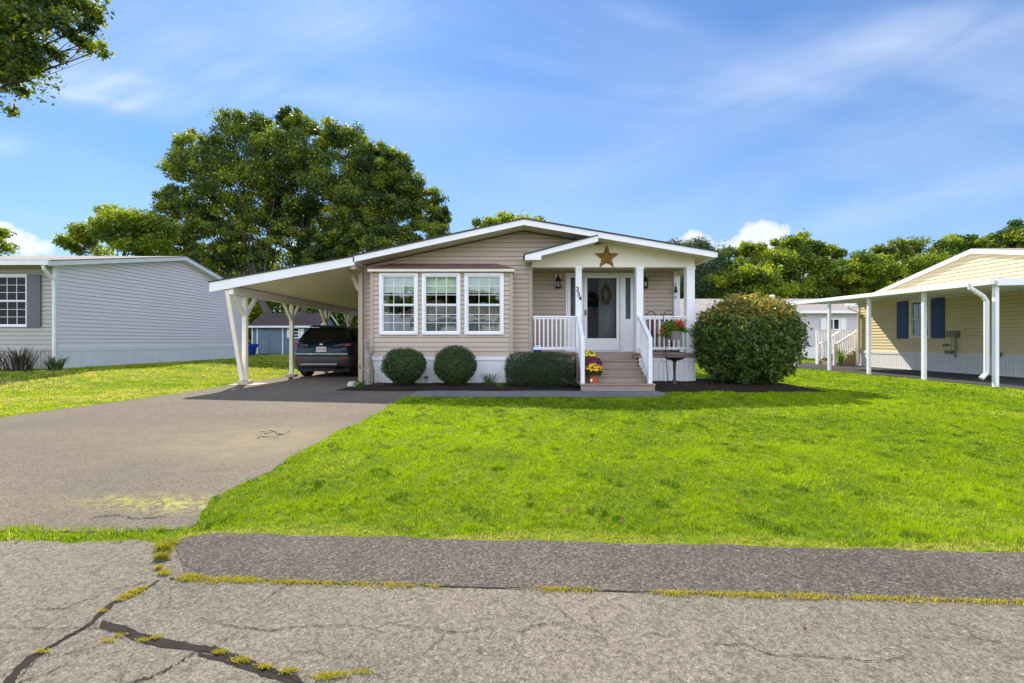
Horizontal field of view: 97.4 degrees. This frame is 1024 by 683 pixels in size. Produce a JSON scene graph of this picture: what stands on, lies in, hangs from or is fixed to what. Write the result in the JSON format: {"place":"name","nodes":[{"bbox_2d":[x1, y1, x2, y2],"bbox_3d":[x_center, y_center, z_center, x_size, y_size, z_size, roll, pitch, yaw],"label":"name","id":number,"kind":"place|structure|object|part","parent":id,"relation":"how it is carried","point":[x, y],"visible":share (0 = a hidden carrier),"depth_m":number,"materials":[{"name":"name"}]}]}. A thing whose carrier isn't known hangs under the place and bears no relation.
{"place":"outdoors","nodes":[
{"label":"outdoors","id":0,"kind":"place"},
{"bbox_2d":[0,348,17,370],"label":"ornamental grass","id":1,"kind":"object","parent":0,"point":[4,360],"depth_m":12.64,"materials":[{"name":"plant"}]},
{"bbox_2d":[0,344,49,370],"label":"ornamental grass","id":2,"kind":"object","parent":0,"point":[18,362],"depth_m":12.62,"materials":[{"name":"plant"}]},
{"bbox_2d":[0,371,416,531],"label":"driveway","id":3,"kind":"structure","parent":0,"point":[188,450],"depth_m":4.78,"materials":[{"name":"grey asphalt"}]},
{"bbox_2d":[229,383,264,384],"bbox_3d":[-6.900,1.109,11.825,0.800,0.001,0.550,0,0,0],"label":"concrete pad","id":4,"kind":"object","parent":3,"relation":"on","point":[247,384],"visible":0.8,"depth_m":11.61,"materials":[{"name":"white concrete"}]},
{"bbox_2d":[208,256,363,383],"bbox_3d":[-5.702,-0.502,16.245,3.635,3.245,10.250,0,0,0],"label":"carport","id":5,"kind":"object","parent":3,"relation":"on","point":[333,285],"visible":0.69,"depth_m":11.81,"materials":[{"name":"white metal"}]},
{"bbox_2d":[293,325,357,375],"bbox_3d":[-5.820,0.297,15.903,2.133,1.635,4.437,0,0,0],"label":"parked car","id":6,"kind":"object","parent":3,"relation":"on","point":[328,348],"visible":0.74,"depth_m":13.85,"materials":[{"name":"black paint"}]},
{"bbox_3d":[-5.820,-0.211,14.034,1.516,0.470,0.475,0,0,0],"label":"rear window","id":7,"kind":"part","parent":6,"relation":"part of","materials":[{"name":"black glass"}]},
{"bbox_3d":[-5.057,-0.182,15.525,0.263,0.486,2.645,0,0,0],"label":"side window","id":8,"kind":"part","parent":6,"relation":"part of","materials":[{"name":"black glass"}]},
{"bbox_2d":[0,535,1023,682],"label":"road","id":9,"kind":"structure","parent":0,"point":[35,576],"depth_m":1.72,"materials":[{"name":"grey asphalt"}]},
{"bbox_2d":[3,579,158,682],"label":"road sealant","id":10,"kind":"object","parent":9,"relation":"on","point":[17,669],"visible":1,"depth_m":1.59,"materials":[{"name":"black asphalt"}]},
{"bbox_2d":[99,620,304,682],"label":"road sealant","id":11,"kind":"object","parent":9,"relation":"on","point":[133,634],"visible":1,"depth_m":1.62,"materials":[{"name":"black asphalt"}]},
{"bbox_2d":[3,430,1023,682],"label":"road cracks","id":12,"kind":"object","parent":9,"relation":"on","point":[403,624],"visible":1,"depth_m":1.74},
{"bbox_2d":[34,495,1023,680],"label":"crack weeds","id":13,"kind":"object","parent":9,"relation":"on","point":[164,545],"visible":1,"depth_m":1.97,"materials":[{"name":"green plant"}]},
{"bbox_2d":[174,532,1023,600],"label":"road shoulder","id":14,"kind":"object","parent":9,"relation":"on","point":[878,572],"visible":0.99,"depth_m":2.23},
{"bbox_2d":[0,354,1023,554],"bbox_3d":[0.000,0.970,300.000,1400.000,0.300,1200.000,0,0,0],"label":"lawn ground","id":15,"kind":"structure","parent":0,"point":[719,536],"depth_m":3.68,"materials":[{"name":"plant"}]},
{"bbox_2d":[0,227,20,255],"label":"maple tree","id":16,"kind":"object","parent":15,"relation":"on","point":[6,248],"visible":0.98,"depth_m":30.97,"materials":[{"name":"green plant"}]},
{"bbox_2d":[40,355,70,370],"bbox_3d":[-12.852,0.592,12.769,0.844,0.456,0.658,0,0,0],"label":"plant","id":17,"kind":"object","parent":15,"relation":"on","point":[54,365],"visible":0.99,"depth_m":12.71,"materials":[{"name":"green plant"}]},
{"bbox_2d":[0,0,114,118],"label":"oak tree","id":18,"kind":"object","parent":15,"relation":"on","point":[23,50],"visible":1,"depth_m":8.76,"materials":[{"name":"green plant"}]},
{"bbox_2d":[51,201,185,255],"bbox_3d":[-26.260,-4.182,29.814,8.302,10.410,4.881,0,0,0],"label":"maple tree","id":19,"kind":"object","parent":15,"relation":"on","point":[142,233],"visible":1,"depth_m":29.29,"materials":[{"name":"green plant"}]},
{"bbox_2d":[0,256,252,368],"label":"house","id":20,"kind":"structure","parent":15,"relation":"on","point":[85,311],"depth_m":15.38,"materials":[{"name":"grey plastic"}]},
{"bbox_2d":[0,274,26,326],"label":"window","id":21,"kind":"structure","parent":20,"relation":"in","point":[13,287],"depth_m":13.42,"materials":[{"name":"white plastic"}]},
{"bbox_2d":[147,104,320,312],"bbox_3d":[-20.883,-8.401,33.555,13.825,18.848,6.701,0,0,0],"label":"oak tree","id":22,"kind":"object","parent":15,"relation":"on","point":[221,164],"visible":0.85,"depth_m":32.68,"materials":[{"name":"green plant"}]},
{"bbox_2d":[201,259,294,343],"bbox_3d":[-20.916,-2.981,35.584,9.076,8.007,5.075,0,0,0],"label":"understory tree","id":23,"kind":"object","parent":15,"relation":"on","point":[256,311],"visible":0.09,"depth_m":35.27,"materials":[{"name":"green plant"}]},
{"bbox_2d":[248,344,257,354],"bbox_3d":[-15.376,0.465,26.450,0.628,0.650,0.580,0,0,0],"label":"wheeled bin","id":24,"kind":"object","parent":15,"relation":"on","point":[252,348],"visible":0.78,"depth_m":26.23,"materials":[{"name":"blue plastic"}]},
{"bbox_2d":[248,313,338,353],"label":"shed","id":25,"kind":"structure","parent":15,"relation":"on","point":[270,333],"depth_m":27.98,"materials":[{"name":"blue wood"}]},
{"bbox_2d":[258,328,269,352],"bbox_3d":[-15.409,-0.037,27.977,0.699,1.554,0.023,0,0,0],"label":"door","id":26,"kind":"structure","parent":25,"relation":"in","point":[263,333],"depth_m":27.97,"materials":[{"name":"blue wood"}]},
{"bbox_2d":[270,328,281,352],"bbox_3d":[-14.681,-0.037,27.977,0.719,1.554,0.023,0,0,0],"label":"door","id":27,"kind":"structure","parent":25,"relation":"in","point":[275,333],"depth_m":27.97,"materials":[{"name":"blue wood"}]},
{"bbox_2d":[294,328,299,337],"bbox_3d":[-13.456,-0.528,27.970,0.482,0.661,0.040,0,0,0],"label":"window","id":28,"kind":"structure","parent":25,"relation":"in","point":[296,330],"depth_m":27.98,"materials":[{"name":"white plastic"}]},
{"bbox_2d":[202,236,393,327],"bbox_3d":[-20.148,-4.166,39.944,26.461,10.381,11.420,0,0,0],"label":"understory tree","id":29,"kind":"object","parent":15,"relation":"on","point":[337,317],"visible":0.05,"depth_m":37.28,"materials":[{"name":"green plant"}]},
{"bbox_2d":[235,105,388,312],"bbox_3d":[-16.107,-8.924,34.845,13.598,19.894,7.555,0,0,0],"label":"oak tree","id":30,"kind":"object","parent":15,"relation":"on","point":[306,212],"visible":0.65,"depth_m":33.83,"materials":[{"name":"green plant"}]},
{"bbox_2d":[317,309,357,326],"bbox_3d":[-13.891,-1.914,37.858,5.394,5.877,3.144,0,0,0],"label":"understory tree","id":31,"kind":"object","parent":15,"relation":"on","point":[355,318],"visible":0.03,"depth_m":37.09,"materials":[{"name":"green plant"}]},
{"bbox_2d":[313,139,452,259],"bbox_3d":[-9.684,-7.011,34.355,10.596,16.067,6.918,0,0,0],"label":"oak tree","id":32,"kind":"object","parent":15,"relation":"on","point":[403,190],"visible":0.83,"depth_m":33.37,"materials":[{"name":"green plant"}]},
{"bbox_2d":[335,381,580,390],"bbox_3d":[-1.210,1.071,10.940,5.580,0.075,1.720,0,0,0],"label":"mulch bed","id":33,"kind":"object","parent":15,"relation":"on","point":[434,387],"visible":0.58,"depth_m":10.36,"materials":[{"name":"brown soil"}]},
{"bbox_2d":[347,381,355,386],"bbox_3d":[-3.922,1.040,11.111,0.274,0.120,0.248,0,0,0],"label":"stone","id":34,"kind":"object","parent":33,"relation":"on","point":[350,383],"visible":0.75,"depth_m":11.01,"materials":[{"name":"stone"}]},
{"bbox_2d":[353,380,367,387],"bbox_3d":[-3.567,0.983,10.483,0.438,0.174,0.336,0,0,-33],"label":"plant","id":35,"kind":"object","parent":33,"relation":"on","point":[359,385],"visible":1,"depth_m":10.46,"materials":[{"name":"green plant"}]},
{"bbox_2d":[358,339,373,384],"bbox_3d":[-3.597,0.520,11.103,0.396,1.174,0.254,0,0,0],"label":"driftwood stump","id":36,"kind":"object","parent":33,"relation":"on","point":[367,368],"visible":0.94,"depth_m":11.02,"materials":[{"name":"grey wood"}]},
{"bbox_2d":[371,381,384,386],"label":"plant","id":37,"kind":"object","parent":33,"relation":"on","point":[377,384],"visible":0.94,"depth_m":10.49,"materials":[{"name":"green plant"}]},
{"bbox_2d":[380,346,427,384],"bbox_3d":[-2.598,0.618,10.846,1.123,1.019,0.978,0,0,0],"label":"boxwood bush","id":38,"kind":"object","parent":33,"relation":"on","point":[399,370],"visible":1,"depth_m":10.57,"materials":[{"name":"green plant"}]},
{"bbox_2d":[432,345,477,385],"bbox_3d":[-1.363,0.590,10.849,1.108,1.076,0.986,0,0,0],"label":"boxwood bush","id":39,"kind":"object","parent":33,"relation":"on","point":[460,367],"visible":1,"depth_m":10.58,"materials":[{"name":"green plant"}]},
{"bbox_2d":[480,372,498,384],"bbox_3d":[-0.578,0.896,10.880,0.718,0.348,0.638,0,0,-14],"label":"daylily","id":40,"kind":"object","parent":33,"relation":"on","point":[488,382],"visible":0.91,"depth_m":10.84,"materials":[{"name":"green plant"}]},
{"bbox_2d":[493,382,504,386],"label":"plant","id":41,"kind":"object","parent":33,"relation":"on","point":[500,385],"visible":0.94,"depth_m":10.46,"materials":[{"name":"green plant"}]},
{"bbox_2d":[504,351,575,388],"bbox_3d":[0.654,0.673,10.717,1.774,0.908,0.923,0,0,0],"label":"hedge","id":42,"kind":"object","parent":33,"relation":"on","point":[532,371],"visible":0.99,"depth_m":10.44,"materials":[{"name":"green plant"}]},
{"bbox_2d":[471,210,547,227],"bbox_3d":[-0.331,-5.038,37.850,7.277,12.122,5.583,0,0,33],"label":"maple tree","id":43,"kind":"object","parent":15,"relation":"on","point":[503,216],"visible":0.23,"depth_m":37.26,"materials":[{"name":"green plant"}]},
{"bbox_2d":[352,218,717,390],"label":"house","id":44,"kind":"structure","parent":15,"relation":"on","point":[492,297],"depth_m":11.65,"materials":[{"name":"beige plastic"}]},
{"bbox_2d":[379,273,417,334],"bbox_3d":[-2.869,-0.953,11.445,0.975,1.564,0.200,0,0,0],"label":"window","id":45,"kind":"structure","parent":44,"relation":"in","point":[393,283],"depth_m":11.40,"materials":[{"name":"white plastic"}]},
{"bbox_2d":[422,273,460,334],"bbox_3d":[-1.792,-0.953,11.445,0.975,1.564,0.200,0,0,0],"label":"window","id":46,"kind":"structure","parent":44,"relation":"in","point":[437,318],"depth_m":11.48,"materials":[{"name":"white plastic"}]},
{"bbox_2d":[464,273,503,334],"bbox_3d":[-0.706,-0.953,11.445,0.994,1.564,0.200,0,0,0],"label":"window","id":47,"kind":"structure","parent":44,"relation":"in","point":[479,319],"depth_m":11.48,"materials":[{"name":"white plastic"}]},
{"bbox_2d":[555,273,561,288],"bbox_3d":[1.301,-1.703,12.670,0.200,0.430,0.220,0,0,0],"label":"wall lantern","id":48,"kind":"object","parent":44,"relation":"attached to","point":[558,280],"depth_m":12.64,"materials":[{"name":"black metal"}]},
{"bbox_2d":[585,350,595,359],"bbox_3d":[1.858,0.420,10.960,0.374,0.409,0.374,0,0,0],"label":"potted mum","id":49,"kind":"object","parent":44,"relation":"on","point":[588,353],"visible":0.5,"depth_m":10.83,"materials":[{"name":"plant"}]},
{"bbox_2d":[585,363,602,382],"bbox_3d":[1.872,0.727,10.318,0.444,0.456,0.444,0,0,0],"label":"potted mum","id":50,"kind":"object","parent":44,"relation":"on","point":[595,372],"visible":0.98,"depth_m":10.22,"materials":[{"name":"plant"}]},
{"bbox_2d":[585,356,602,370],"bbox_3d":[1.902,0.568,10.630,0.474,0.444,0.473,0,0,0],"label":"potted mum","id":51,"kind":"object","parent":44,"relation":"on","point":[594,359],"visible":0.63,"depth_m":10.49,"materials":[{"name":"plant"}]},
{"bbox_2d":[584,275,619,350],"bbox_3d":[2.553,-0.815,13.035,1.010,2.210,0.610,0,0,0],"label":"door","id":52,"kind":"structure","parent":44,"relation":"in","point":[608,338],"depth_m":12.96,"materials":[{"name":"white glass"}]},
{"bbox_2d":[601,283,611,305],"bbox_3d":[2.673,-1.332,12.741,0.356,0.640,0.114,0,0,0],"label":"door wreath","id":53,"kind":"object","parent":44,"relation":"attached to","point":[607,300],"depth_m":12.72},
{"bbox_2d":[595,245,618,267],"bbox_3d":[2.462,-2.220,11.650,0.637,0.606,0.100,0,0,0],"label":"star decoration","id":54,"kind":"object","parent":44,"relation":"attached to","point":[606,256],"visible":1,"depth_m":11.66,"materials":[{"name":"gold metal"}]},
{"bbox_2d":[643,273,648,288],"bbox_3d":[3.749,-1.703,12.670,0.200,0.430,0.220,0,0,0],"label":"wall lantern","id":55,"kind":"object","parent":44,"relation":"attached to","point":[645,280],"depth_m":12.63,"materials":[{"name":"black metal"}]},
{"bbox_2d":[646,311,679,351],"bbox_3d":[4.103,-0.282,12.325,0.752,1.136,0.752,0,0,0],"label":"porch chair","id":56,"kind":"object","parent":44,"relation":"on","point":[652,328],"visible":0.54,"depth_m":12.49,"materials":[{"name":"black metal"}]},
{"bbox_2d":[407,391,664,396],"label":"walkway","id":57,"kind":"structure","parent":15,"relation":"on","point":[537,393],"depth_m":9.61,"materials":[{"name":"concrete"}]},
{"bbox_2d":[666,236,733,298],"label":"pine tree","id":58,"kind":"object","parent":15,"relation":"on","point":[701,271],"visible":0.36,"depth_m":43.08,"materials":[{"name":"green plant"}]},
{"bbox_2d":[652,378,827,391],"bbox_3d":[5.155,1.060,11.145,3.790,0.095,2.510,0,0,0],"label":"mulch bed","id":59,"kind":"object","parent":15,"relation":"on","point":[704,385],"visible":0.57,"depth_m":10.35,"materials":[{"name":"brown soil"}]},
{"bbox_2d":[661,310,673,382],"bbox_3d":[3.802,0.162,11.000,0.330,1.855,0.018,0,0,0],"label":"shepherd hook","id":60,"kind":"object","parent":59,"relation":"on","point":[665,346],"visible":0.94,"depth_m":10.99,"materials":[{"name":"black metal"}]},
{"bbox_2d":[656,317,691,339],"bbox_3d":[3.957,-0.325,10.981,0.866,0.564,0.491,0,0,0],"label":"hanging basket","id":61,"kind":"object","parent":60,"relation":"hanging from","point":[672,329],"visible":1,"depth_m":10.89,"materials":[{"name":"green plant"}]},
{"bbox_2d":[663,357,685,383],"bbox_3d":[3.965,0.725,10.980,0.530,0.690,0.530,0,0,0],"label":"bird bath","id":62,"kind":"object","parent":59,"relation":"on","point":[674,360],"visible":0.94,"depth_m":10.94,"materials":[{"name":"black metal"}]},
{"bbox_2d":[688,292,814,384],"bbox_3d":[5.862,-0.053,11.240,2.703,2.383,2.542,0,0,0],"label":"rhododendron bush","id":63,"kind":"object","parent":59,"relation":"on","point":[743,339],"visible":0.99,"depth_m":10.55,"materials":[{"name":"green plant"}]},
{"bbox_2d":[700,240,808,298],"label":"maple tree","id":64,"kind":"object","parent":15,"relation":"on","point":[743,275],"visible":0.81,"depth_m":42.25,"materials":[{"name":"green plant"}]},
{"bbox_2d":[680,295,856,357],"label":"house","id":65,"kind":"structure","parent":15,"relation":"on","point":[843,317],"depth_m":29.99,"materials":[{"name":"grey plastic"}]},
{"bbox_2d":[831,318,839,329],"bbox_3d":[21.400,-1.150,29.980,0.867,0.767,0.080,0,0,0],"label":"window","id":66,"kind":"structure","parent":65,"relation":"in","point":[835,322],"depth_m":30.00,"materials":[{"name":"white plastic"}]},
{"bbox_2d":[761,228,849,298],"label":"maple tree","id":67,"kind":"object","parent":15,"relation":"on","point":[820,257],"visible":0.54,"depth_m":45.21,"materials":[{"name":"green plant"}]},
{"bbox_2d":[720,270,906,297],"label":"maple tree","id":68,"kind":"object","parent":15,"relation":"on","point":[816,277],"visible":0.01,"depth_m":46.98,"materials":[{"name":"green plant"}]},
{"bbox_2d":[813,249,911,298],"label":"maple tree","id":69,"kind":"object","parent":15,"relation":"on","point":[861,273],"visible":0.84,"depth_m":41.00,"materials":[{"name":"green plant"}]},
{"bbox_2d":[786,278,1023,386],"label":"carport","id":70,"kind":"object","parent":15,"relation":"on","point":[994,287],"visible":0.88,"depth_m":12.86,"materials":[{"name":"white metal"}]},
{"bbox_2d":[868,234,945,281],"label":"maple tree","id":71,"kind":"object","parent":15,"relation":"on","point":[897,248],"visible":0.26,"depth_m":46.45,"materials":[{"name":"green plant"}]},
{"bbox_2d":[897,231,1015,279],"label":"maple tree","id":72,"kind":"object","parent":15,"relation":"on","point":[957,244],"visible":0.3,"depth_m":43.70,"materials":[{"name":"green plant"}]},
{"bbox_2d":[981,218,1023,247],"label":"maple tree","id":73,"kind":"object","parent":15,"relation":"on","point":[1012,234],"visible":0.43,"depth_m":43.34,"materials":[{"name":"green plant"}]},
{"bbox_2d":[0,0,1023,318],"label":"sky","id":74,"kind":"structure","parent":0,"point":[859,125],"materials":[{"name":"blue"}]},
{"bbox_2d":[786,363,1023,388],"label":"neighbour driveway","id":75,"kind":"structure","parent":0,"point":[1012,382],"depth_m":14.74,"materials":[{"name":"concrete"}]},
{"bbox_2d":[815,329,858,365],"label":"back steps","id":76,"kind":"structure","parent":75,"relation":"on","point":[851,357],"depth_m":21.44,"materials":[{"name":"white"}]},
{"bbox_2d":[836,348,848,365],"bbox_3d":[14.876,0.658,20.337,0.743,0.924,0.641,0,0,0],"label":"plant","id":77,"kind":"object","parent":75,"relation":"on","point":[840,357],"visible":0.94,"depth_m":20.34,"materials":[{"name":"green plant"}]},
{"bbox_2d":[847,248,1023,377],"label":"house","id":78,"kind":"structure","parent":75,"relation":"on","point":[955,334],"depth_m":16.12,"materials":[{"name":"yellow plastic"}]},
{"bbox_2d":[909,298,930,337],"bbox_3d":[15.845,-0.880,17.417,0.200,1.520,0.895,0,0,0],"label":"window","id":79,"kind":"structure","parent":78,"relation":"in","point":[914,305],"depth_m":17.56,"materials":[{"name":"glass"}]}
]}

